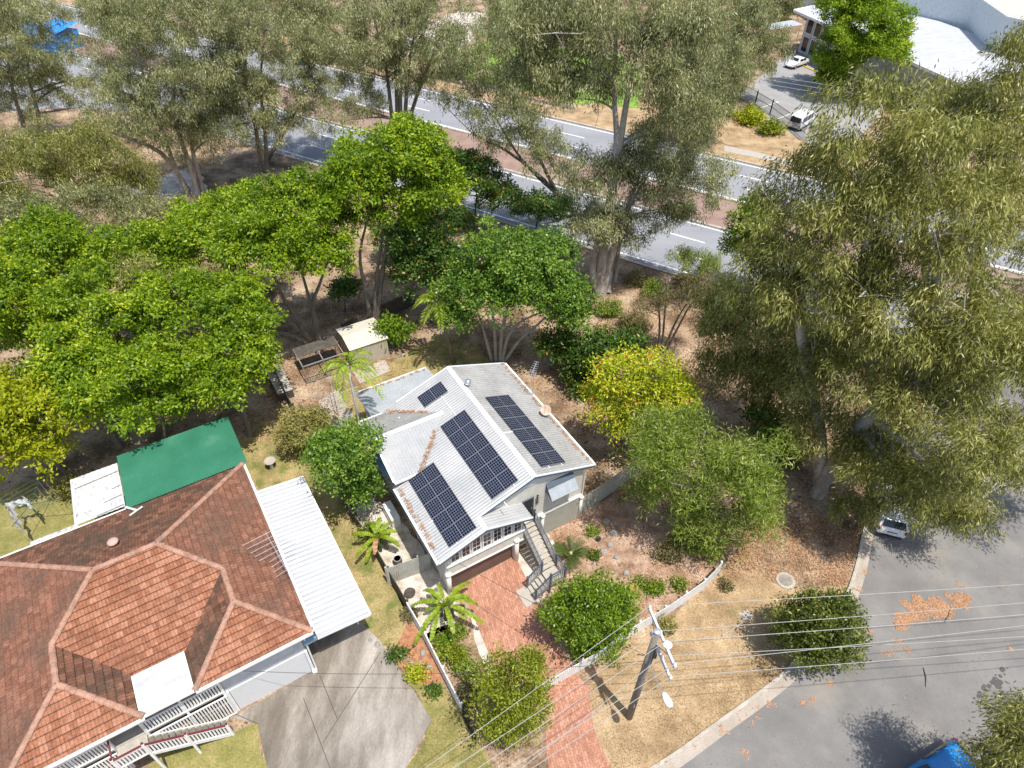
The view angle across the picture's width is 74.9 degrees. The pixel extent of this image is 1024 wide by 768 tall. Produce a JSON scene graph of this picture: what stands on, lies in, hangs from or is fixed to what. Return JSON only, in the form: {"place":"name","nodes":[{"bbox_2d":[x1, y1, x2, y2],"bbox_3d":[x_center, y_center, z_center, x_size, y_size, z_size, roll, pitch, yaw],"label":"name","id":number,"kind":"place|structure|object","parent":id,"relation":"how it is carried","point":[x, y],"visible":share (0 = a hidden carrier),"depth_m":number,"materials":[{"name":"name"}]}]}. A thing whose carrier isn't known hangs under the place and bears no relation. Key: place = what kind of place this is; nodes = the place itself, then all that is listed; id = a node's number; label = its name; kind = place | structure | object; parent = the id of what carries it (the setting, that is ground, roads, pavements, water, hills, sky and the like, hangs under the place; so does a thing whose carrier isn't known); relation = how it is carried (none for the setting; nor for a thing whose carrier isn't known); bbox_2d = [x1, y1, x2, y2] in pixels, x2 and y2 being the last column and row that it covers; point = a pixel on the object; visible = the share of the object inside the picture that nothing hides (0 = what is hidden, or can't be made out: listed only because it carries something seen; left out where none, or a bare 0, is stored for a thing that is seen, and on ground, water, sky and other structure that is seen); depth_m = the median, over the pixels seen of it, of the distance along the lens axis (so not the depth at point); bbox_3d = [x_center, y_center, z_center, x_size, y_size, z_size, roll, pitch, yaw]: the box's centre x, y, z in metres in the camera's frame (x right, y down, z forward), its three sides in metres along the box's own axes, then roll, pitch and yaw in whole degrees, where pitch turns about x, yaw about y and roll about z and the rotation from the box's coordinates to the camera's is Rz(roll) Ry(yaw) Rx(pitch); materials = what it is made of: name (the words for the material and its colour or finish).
{"place":"outdoors","nodes":[
{"label":"outdoors","id":0,"kind":"place"},
{"bbox_2d":[0,481,123,556],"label":"lawn","id":1,"kind":"structure","parent":0,"point":[57,516],"depth_m":41.99,"materials":[{"name":"plant"}]},
{"bbox_2d":[126,170,206,199],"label":"road","id":2,"kind":"structure","parent":0,"point":[172,185],"depth_m":75.09,"materials":[{"name":"asphalt"}]},
{"bbox_2d":[149,723,266,767],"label":"lawn","id":3,"kind":"structure","parent":0,"point":[240,748],"depth_m":32.07,"materials":[{"name":"plant"}]},
{"bbox_2d":[238,418,404,645],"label":"lawn","id":4,"kind":"structure","parent":0,"point":[373,587],"depth_m":41.66,"materials":[{"name":"plant"}]},
{"bbox_2d":[271,402,335,459],"bbox_3d":[-13.910,3.345,44.812,4.549,4.188,3.905,1,43,0],"label":"olive shrub","id":5,"kind":"object","parent":4,"relation":"on","point":[296,431],"visible":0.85,"depth_m":44.10,"materials":[{"name":"green plant"}]},
{"bbox_2d":[232,621,430,767],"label":"concrete driveway","id":6,"kind":"structure","parent":0,"point":[383,720],"depth_m":33.52,"materials":[{"name":"concrete"}]},
{"bbox_2d":[316,332,490,441],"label":"lawn","id":7,"kind":"structure","parent":0,"point":[434,364],"depth_m":53.51,"materials":[{"name":"plant"}]},
{"bbox_2d":[412,292,458,363],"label":"palm","id":8,"kind":"object","parent":7,"relation":"on","point":[425,298],"visible":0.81,"depth_m":48.65,"materials":[{"name":"green plant"}]},
{"bbox_2d":[407,680,492,767],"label":"lawn","id":9,"kind":"structure","parent":0,"point":[429,705],"depth_m":32.65,"materials":[{"name":"plant"}]},
{"bbox_2d":[420,620,510,725],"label":"garden soil","id":10,"kind":"structure","parent":0,"point":[452,678],"depth_m":35.65,"materials":[{"name":"brown soil"}]},
{"bbox_2d":[431,636,474,669],"bbox_3d":[-3.074,14.172,35.283,2.303,1.461,1.929,1,43,0],"label":"garden shrub","id":11,"kind":"object","parent":10,"relation":"on","point":[455,653],"visible":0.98,"depth_m":35.05,"materials":[{"name":"green plant"}]},
{"bbox_2d":[0,0,1023,767],"bbox_3d":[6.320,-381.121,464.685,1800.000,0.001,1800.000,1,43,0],"label":"ground","id":12,"kind":"structure","parent":0,"point":[98,448],"depth_m":50.49,"materials":[{"name":"brown soil"}]},
{"bbox_2d":[0,246,76,370],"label":"broadleaf tree","id":13,"kind":"object","parent":12,"relation":"on","point":[17,282],"visible":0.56,"depth_m":42.48,"materials":[{"name":"green plant"}]},
{"bbox_2d":[0,360,109,482],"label":"broadleaf tree","id":14,"kind":"object","parent":12,"relation":"on","point":[19,433],"visible":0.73,"depth_m":39.21,"materials":[{"name":"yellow plant"}]},
{"bbox_2d":[0,198,129,334],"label":"broadleaf tree","id":15,"kind":"object","parent":12,"relation":"on","point":[46,239],"visible":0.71,"depth_m":47.72,"materials":[{"name":"green plant"}]},
{"bbox_2d":[0,0,133,151],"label":"gum tree","id":16,"kind":"object","parent":12,"relation":"on","point":[50,66],"visible":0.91,"depth_m":75.18,"materials":[{"name":"green plant"}]},
{"bbox_2d":[5,321,146,448],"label":"broadleaf tree","id":17,"kind":"object","parent":12,"relation":"on","point":[48,352],"visible":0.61,"depth_m":39.99,"materials":[{"name":"green plant"}]},
{"bbox_2d":[0,109,168,225],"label":"gum tree","id":18,"kind":"object","parent":12,"relation":"on","point":[30,159],"visible":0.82,"depth_m":57.27,"materials":[{"name":"green plant"}]},
{"bbox_2d":[0,173,191,268],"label":"gum tree","id":19,"kind":"object","parent":12,"relation":"on","point":[142,208],"visible":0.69,"depth_m":56.05,"materials":[{"name":"green plant"}]},
{"bbox_2d":[17,250,187,364],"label":"broadleaf tree","id":20,"kind":"object","parent":12,"relation":"on","point":[99,307],"visible":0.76,"depth_m":42.48,"materials":[{"name":"green plant"}]},
{"bbox_2d":[46,322,224,440],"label":"broadleaf tree","id":21,"kind":"object","parent":12,"relation":"on","point":[150,392],"visible":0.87,"depth_m":39.69,"materials":[{"name":"green plant"}]},
{"bbox_2d":[67,199,222,338],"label":"broadleaf tree","id":22,"kind":"object","parent":12,"relation":"on","point":[174,245],"visible":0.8,"depth_m":48.56,"materials":[{"name":"green plant"}]},
{"bbox_2d":[102,242,214,341],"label":"tree","id":23,"kind":"object","parent":12,"relation":"on","point":[130,266],"visible":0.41,"depth_m":45.00,"materials":[{"name":"green plant"}]},
{"bbox_2d":[75,0,282,195],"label":"gum tree","id":24,"kind":"object","parent":12,"relation":"on","point":[197,123],"visible":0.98,"depth_m":64.03,"materials":[{"name":"green plant"}]},
{"bbox_2d":[0,416,371,767],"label":"tile roof house","id":25,"kind":"structure","parent":12,"relation":"on","point":[198,570],"depth_m":32.22,"materials":[{"name":"tile"}]},
{"bbox_2d":[229,651,311,708],"bbox_3d":[-12.083,14.909,33.653,3.700,2.150,0.060,-22,48,-23],"label":"roller door","id":26,"kind":"structure","parent":25,"relation":"in","point":[263,684],"depth_m":33.56,"materials":[{"name":"metal"}]},
{"bbox_2d":[106,263,288,410],"bbox_3d":[-20.291,-2.531,45.648,11.141,11.571,7.978,-10,44,-11],"label":"broadleaf tree","id":27,"kind":"object","parent":12,"relation":"on","point":[239,302],"visible":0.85,"depth_m":42.55,"materials":[{"name":"green plant"}]},
{"bbox_2d":[158,181,278,272],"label":"broadleaf tree","id":28,"kind":"object","parent":12,"relation":"on","point":[213,201],"visible":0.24,"depth_m":51.51,"materials":[{"name":"green plant"}]},
{"bbox_2d":[165,317,284,436],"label":"broadleaf tree","id":29,"kind":"object","parent":12,"relation":"on","point":[217,366],"visible":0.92,"depth_m":41.51,"materials":[{"name":"green plant"}]},
{"bbox_2d":[188,0,357,172],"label":"gum tree","id":30,"kind":"object","parent":12,"relation":"on","point":[321,52],"visible":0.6,"depth_m":70.97,"materials":[{"name":"green plant"}]},
{"bbox_2d":[195,159,362,343],"bbox_3d":[-16.659,-8.566,49.602,10.848,15.162,9.632,-16,45,-18],"label":"broadleaf tree","id":31,"kind":"object","parent":12,"relation":"on","point":[247,236],"visible":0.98,"depth_m":45.95,"materials":[{"name":"green plant"}]},
{"bbox_2d":[292,336,346,383],"bbox_3d":[-14.964,-1.922,52.112,3.280,1.780,2.480,-22,47,-23],"label":"animal pen","id":32,"kind":"object","parent":12,"relation":"on","point":[312,347],"visible":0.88,"depth_m":51.61,"materials":[{"name":"metal"}]},
{"bbox_2d":[294,415,392,514],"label":"round tree","id":33,"kind":"object","parent":12,"relation":"on","point":[333,452],"visible":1,"depth_m":38.27,"materials":[{"name":"green plant"}]},
{"bbox_2d":[322,272,368,312],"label":"understorey tree","id":34,"kind":"object","parent":12,"relation":"on","point":[345,286],"visible":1,"depth_m":56.01,"materials":[{"name":"green plant"}]},
{"bbox_2d":[318,348,384,450],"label":"palm","id":35,"kind":"object","parent":12,"relation":"on","point":[343,367],"visible":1,"depth_m":40.84,"materials":[{"name":"green plant"}]},
{"bbox_2d":[336,318,388,367],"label":"garden shed","id":36,"kind":"structure","parent":12,"relation":"on","point":[355,337],"depth_m":52.61,"materials":[{"name":"metal"}]},
{"bbox_2d":[341,292,414,327],"bbox_3d":[-11.304,-6.016,56.790,7.282,1.540,0.316,-31,51,-30],"label":"fence","id":37,"kind":"object","parent":12,"relation":"on","point":[396,305],"visible":0.56,"depth_m":57.27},
{"bbox_2d":[309,108,476,321],"bbox_3d":[-8.642,-12.101,51.541,12.013,17.758,9.491,1,43,0],"label":"broadleaf tree","id":38,"kind":"object","parent":12,"relation":"on","point":[371,162],"visible":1,"depth_m":46.66,"materials":[{"name":"green plant"}]},
{"bbox_2d":[368,309,419,347],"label":"understorey tree","id":39,"kind":"object","parent":12,"relation":"on","point":[392,328],"visible":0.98,"depth_m":52.99,"materials":[{"name":"green plant"}]},
{"bbox_2d":[313,0,483,127],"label":"gum tree","id":40,"kind":"object","parent":12,"relation":"on","point":[392,45],"visible":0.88,"depth_m":68.14,"materials":[{"name":"green plant"}]},
{"bbox_2d":[355,499,459,637],"bbox_3d":[-6.255,10.489,40.126,3.221,0.001,10.592,-22,47,-23],"label":"gravel bed","id":41,"kind":"object","parent":12,"relation":"on","point":[410,547],"visible":0.52,"depth_m":39.77,"materials":[{"name":"gravel"}]},
{"bbox_2d":[352,517,399,562],"bbox_3d":[-8.143,9.337,39.974,2.657,1.873,2.575,-11,44,-12],"label":"banana plant","id":42,"kind":"object","parent":41,"relation":"on","point":[374,538],"visible":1,"depth_m":39.45,"materials":[{"name":"green plant"}]},
{"bbox_2d":[384,552,431,583],"bbox_3d":[-5.987,10.646,38.722,2.694,1.690,0.163,-16,45,-17],"label":"paling fence","id":43,"kind":"object","parent":41,"relation":"on","point":[413,569],"visible":0.98,"depth_m":38.64,"materials":[{"name":"grey wood"}]},
{"bbox_2d":[410,582,483,645],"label":"palm tree","id":44,"kind":"object","parent":41,"relation":"on","point":[454,596],"visible":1,"depth_m":35.99,"materials":[{"name":"green plant"}]},
{"bbox_2d":[390,621,443,684],"bbox_3d":[-5.339,14.613,35.669,1.916,0.001,3.982,-23,48,-24],"label":"bark bed","id":45,"kind":"object","parent":12,"relation":"on","point":[409,635],"visible":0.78,"depth_m":35.80,"materials":[{"name":"wood"}]},
{"bbox_2d":[377,207,462,323],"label":"understorey tree","id":46,"kind":"object","parent":12,"relation":"on","point":[429,257],"visible":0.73,"depth_m":51.09,"materials":[{"name":"green plant"}]},
{"bbox_2d":[365,196,480,257],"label":"understorey tree","id":47,"kind":"object","parent":12,"relation":"on","point":[457,220],"visible":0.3,"depth_m":61.39,"materials":[{"name":"green plant"}]},
{"bbox_2d":[355,361,595,607],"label":"weatherboard house","id":48,"kind":"structure","parent":12,"relation":"on","point":[497,479],"depth_m":38.90,"materials":[{"name":"beige paint"}]},
{"bbox_2d":[358,362,589,549],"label":"leaf litter","id":49,"kind":"object","parent":48,"relation":"on","point":[426,456],"visible":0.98,"depth_m":40.08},
{"bbox_2d":[451,547,510,587],"bbox_3d":[-1.828,10.444,38.934,4.000,1.800,0.180,-22,47,-23],"label":"garage door","id":50,"kind":"structure","parent":48,"relation":"in","point":[504,555],"depth_m":39.06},
{"bbox_2d":[443,142,524,231],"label":"dark tree","id":51,"kind":"object","parent":12,"relation":"on","point":[489,187],"visible":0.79,"depth_m":63.67,"materials":[{"name":"green plant"}]},
{"bbox_2d":[423,19,578,216],"bbox_3d":[0.083,-22.880,61.939,15.258,19.994,8.171,-5,43,-6],"label":"gum tree","id":52,"kind":"object","parent":12,"relation":"on","point":[538,145],"visible":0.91,"depth_m":59.41,"materials":[{"name":"green plant"}]},
{"bbox_2d":[458,639,560,752],"bbox_3d":[-0.137,13.973,30.069,4.647,8.912,3.806,1,43,0],"label":"conifer shrub","id":53,"kind":"object","parent":12,"relation":"on","point":[506,694],"visible":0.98,"depth_m":29.02,"materials":[{"name":"green plant"}]},
{"bbox_2d":[0,39,1023,373],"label":"highway","id":54,"kind":"structure","parent":12,"relation":"on","point":[298,143],"depth_m":70.24,"materials":[{"name":"asphalt"}]},
{"bbox_2d":[426,213,602,360],"bbox_3d":[0.172,-6.157,49.184,13.123,12.482,7.518,1,43,0],"label":"dome tree","id":55,"kind":"object","parent":12,"relation":"on","point":[526,278],"visible":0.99,"depth_m":46.76,"materials":[{"name":"green plant"}]},
{"bbox_2d":[12,23,1023,304],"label":"median","id":56,"kind":"object","parent":12,"relation":"on","point":[512,163],"visible":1,"depth_m":80.31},
{"bbox_2d":[23,75,1020,380],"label":"kerb","id":57,"kind":"structure","parent":12,"relation":"on","point":[479,215],"depth_m":69.35,"materials":[{"name":"concrete"}]},
{"bbox_2d":[21,1,1023,272],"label":"highway","id":58,"kind":"structure","parent":12,"relation":"on","point":[597,139],"depth_m":88.16,"materials":[{"name":"asphalt"}]},
{"bbox_2d":[30,5,1023,372],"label":"lane markings","id":59,"kind":"object","parent":58,"relation":"on","point":[524,177],"visible":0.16,"depth_m":78.59,"materials":[{"name":"paint"}]},
{"bbox_2d":[500,184,573,234],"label":"dark tree","id":60,"kind":"object","parent":12,"relation":"on","point":[541,207],"visible":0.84,"depth_m":64.52,"materials":[{"name":"green plant"}]},
{"bbox_2d":[53,0,1023,223],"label":"verge","id":61,"kind":"structure","parent":12,"relation":"on","point":[743,136],"depth_m":89.01,"materials":[{"name":"beige plant"}]},
{"bbox_2d":[259,0,368,55],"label":"gum tree","id":62,"kind":"object","parent":61,"relation":"on","point":[310,8],"visible":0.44,"depth_m":102.17,"materials":[{"name":"green plant"}]},
{"bbox_2d":[655,31,762,145],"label":"gum tree","id":63,"kind":"object","parent":61,"relation":"on","point":[726,69],"visible":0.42,"depth_m":77.39,"materials":[{"name":"green plant"}]},
{"bbox_2d":[235,235,865,581],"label":"leaf litter","id":64,"kind":"object","parent":12,"relation":"on","point":[455,341],"visible":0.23,"depth_m":51.32,"materials":[{"name":"plant"}]},
{"bbox_2d":[456,40,644,107],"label":"lush grass","id":65,"kind":"structure","parent":12,"relation":"on","point":[632,104],"depth_m":100.56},
{"bbox_2d":[467,0,574,79],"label":"gum tree","id":66,"kind":"object","parent":65,"relation":"on","point":[504,6],"visible":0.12,"depth_m":94.87,"materials":[{"name":"green plant"}]},
{"bbox_2d":[526,322,580,372],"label":"understorey tree","id":67,"kind":"object","parent":12,"relation":"on","point":[548,344],"visible":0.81,"depth_m":50.26,"materials":[{"name":"green plant"}]},
{"bbox_2d":[556,317,657,402],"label":"flowering tree","id":68,"kind":"object","parent":12,"relation":"on","point":[595,342],"visible":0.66,"depth_m":48.24,"materials":[{"name":"green plant"}]},
{"bbox_2d":[581,457,646,512],"bbox_3d":[6.687,6.379,43.499,6.403,1.790,0.204,-28,50,-28],"label":"paling fence","id":69,"kind":"object","parent":12,"relation":"on","point":[600,492],"visible":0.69,"depth_m":43.01,"materials":[{"name":"grey wood"}]},
{"bbox_2d":[490,0,743,295],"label":"gum tree","id":70,"kind":"object","parent":12,"relation":"on","point":[693,24],"visible":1,"depth_m":47.04,"materials":[{"name":"green plant"}]},
{"bbox_2d":[574,339,707,459],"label":"golden tree","id":71,"kind":"object","parent":12,"relation":"on","point":[670,384],"visible":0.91,"depth_m":41.03,"materials":[{"name":"yellow plant"}]},
{"bbox_2d":[620,561,722,641],"bbox_3d":[9.093,12.299,37.643,7.971,1.090,0.424,-24,48,-25],"label":"edging","id":72,"kind":"object","parent":12,"relation":"on","point":[640,625],"visible":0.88,"depth_m":37.55,"materials":[{"name":"white paint"}]},
{"bbox_2d":[629,269,719,353],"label":"bare tree","id":73,"kind":"object","parent":12,"relation":"on","point":[661,300],"visible":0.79,"depth_m":50.94,"materials":[{"name":"green plant"}]},
{"bbox_2d":[589,555,842,767],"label":"verge","id":74,"kind":"structure","parent":12,"relation":"on","point":[714,644],"depth_m":35.22,"materials":[{"name":"beige plant"}]},
{"bbox_2d":[625,605,676,720],"bbox_3d":[6.044,13.708,30.274,0.844,8.940,3.319,-13,45,-15],"label":"power pole","id":75,"kind":"object","parent":74,"relation":"on","point":[652,655],"visible":0.99,"depth_m":28.43,"materials":[{"name":"wood"}]},
{"bbox_2d":[666,0,798,95],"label":"gum tree","id":76,"kind":"object","parent":12,"relation":"on","point":[756,14],"visible":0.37,"depth_m":87.97,"materials":[{"name":"green plant"}]},
{"bbox_2d":[716,188,792,293],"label":"roadside tree","id":77,"kind":"object","parent":12,"relation":"on","point":[737,234],"visible":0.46,"depth_m":55.79,"materials":[{"name":"green plant"}]},
{"bbox_2d":[681,269,831,432],"bbox_3d":[16.067,-1.841,44.714,10.934,12.576,7.836,19,46,19],"label":"gum tree","id":78,"kind":"object","parent":12,"relation":"on","point":[721,318],"visible":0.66,"depth_m":43.16,"materials":[{"name":"green plant"}]},
{"bbox_2d":[712,0,806,21],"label":"gum tree","id":79,"kind":"object","parent":12,"relation":"on","point":[787,7],"visible":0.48,"depth_m":122.45,"materials":[{"name":"plant"}]},
{"bbox_2d":[734,397,810,468],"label":"understorey tree","id":80,"kind":"object","parent":12,"relation":"on","point":[764,420],"visible":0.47,"depth_m":44.54,"materials":[{"name":"green plant"}]},
{"bbox_2d":[722,516,860,587],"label":"leaf litter","id":81,"kind":"object","parent":12,"relation":"on","point":[808,561],"visible":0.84,"depth_m":40.57,"materials":[{"name":"plant"}]},
{"bbox_2d":[742,53,882,152],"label":"car park","id":82,"kind":"structure","parent":12,"relation":"on","point":[784,97],"depth_m":98.08,"materials":[{"name":"asphalt"}]},
{"bbox_2d":[763,581,872,677],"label":"street tree","id":83,"kind":"object","parent":12,"relation":"on","point":[836,606],"visible":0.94,"depth_m":32.87,"materials":[{"name":"green plant"}]},
{"bbox_2d":[649,360,994,767],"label":"kerb","id":84,"kind":"structure","parent":12,"relation":"on","point":[720,720],"depth_m":34.09,"materials":[{"name":"concrete"}]},
{"bbox_2d":[807,0,921,93],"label":"tree","id":85,"kind":"object","parent":12,"relation":"on","point":[884,19],"visible":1,"depth_m":90.36,"materials":[{"name":"green plant"}]},
{"bbox_2d":[716,53,1023,543],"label":"gum tree","id":86,"kind":"object","parent":12,"relation":"on","point":[862,346],"visible":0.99,"depth_m":32.52,"materials":[{"name":"green plant"}]},
{"bbox_2d":[793,0,1023,119],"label":"commercial building","id":87,"kind":"structure","parent":12,"relation":"on","point":[950,34],"depth_m":94.74,"materials":[{"name":"white metal"}]},
{"bbox_2d":[881,16,1023,391],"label":"gum tree","id":88,"kind":"object","parent":12,"relation":"on","point":[1006,120],"visible":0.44,"depth_m":41.24,"materials":[{"name":"green plant"}]},
{"bbox_2d":[940,293,1023,546],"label":"gum tree","id":89,"kind":"object","parent":12,"relation":"on","point":[1018,421],"visible":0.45,"depth_m":37.18,"materials":[{"name":"green plant"}]},
{"bbox_2d":[951,680,1023,767],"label":"tree","id":90,"kind":"object","parent":12,"relation":"on","point":[1009,753],"visible":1,"depth_m":26.17,"materials":[{"name":"green plant"}]},
{"bbox_2d":[453,557,611,767],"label":"brick driveway","id":91,"kind":"structure","parent":0,"point":[506,616],"depth_m":36.19,"materials":[{"name":"brick"}]},
{"bbox_2d":[538,484,714,667],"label":"garden soil","id":92,"kind":"structure","parent":0,"point":[638,550],"depth_m":40.76,"materials":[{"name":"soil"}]},
{"bbox_2d":[553,535,591,571],"bbox_3d":[3.575,10.103,39.795,2.453,1.264,2.341,1,43,0],"label":"cycad","id":93,"kind":"object","parent":92,"relation":"on","point":[572,552],"visible":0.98,"depth_m":39.86,"materials":[{"name":"green plant"}]},
{"bbox_2d":[531,563,645,667],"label":"front tree","id":94,"kind":"object","parent":92,"relation":"on","point":[592,603],"visible":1,"depth_m":33.40,"materials":[{"name":"green plant"}]},
{"bbox_2d":[608,394,806,566],"bbox_3d":[10.388,5.775,38.076,10.406,10.579,7.740,1,43,0],"label":"feathery tree","id":95,"kind":"object","parent":92,"relation":"on","point":[662,469],"visible":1,"depth_m":36.21,"materials":[{"name":"green plant"}]},
{"bbox_2d":[603,264,723,373],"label":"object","id":96,"kind":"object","parent":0,"point":[688,338],"depth_m":59.10,"materials":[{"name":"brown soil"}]},
{"bbox_2d":[564,142,743,293],"bbox_3d":[11.519,-14.337,57.486,14.450,13.796,7.079,10,43,10],"label":"gum tree","id":97,"kind":"object","parent":96,"relation":"on","point":[681,211],"visible":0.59,"depth_m":55.74,"materials":[{"name":"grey plant"}]},
{"bbox_2d":[664,243,725,283],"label":"thin tree","id":98,"kind":"object","parent":96,"relation":"on","point":[685,254],"visible":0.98,"depth_m":57.17,"materials":[{"name":"green plant"}]},
{"bbox_2d":[680,365,1023,767],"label":"road","id":99,"kind":"structure","parent":0,"point":[871,699],"depth_m":35.44,"materials":[{"name":"asphalt"}]},
{"bbox_2d":[659,352,1021,767],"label":"gutter","id":100,"kind":"object","parent":99,"relation":"on","point":[703,743],"visible":0.44,"depth_m":34.17,"materials":[{"name":"concrete"}]},
{"bbox_2d":[870,483,908,539],"bbox_3d":[24.044,7.782,42.546,1.816,1.442,4.340,13,44,13],"label":"parked car","id":101,"kind":"object","parent":99,"relation":"on","point":[895,527],"visible":0.38,"depth_m":41.08,"materials":[{"name":"white paint"}]},
{"bbox_2d":[892,592,972,630],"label":"leaf litter","id":102,"kind":"object","parent":99,"relation":"on","point":[917,603],"visible":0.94,"depth_m":38.13,"materials":[{"name":"plant"}]},
{"bbox_2d":[907,738,974,767],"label":"parked car","id":103,"kind":"object","parent":99,"relation":"on","point":[943,755],"visible":0.86,"depth_m":31.07,"materials":[{"name":"blue paint"}]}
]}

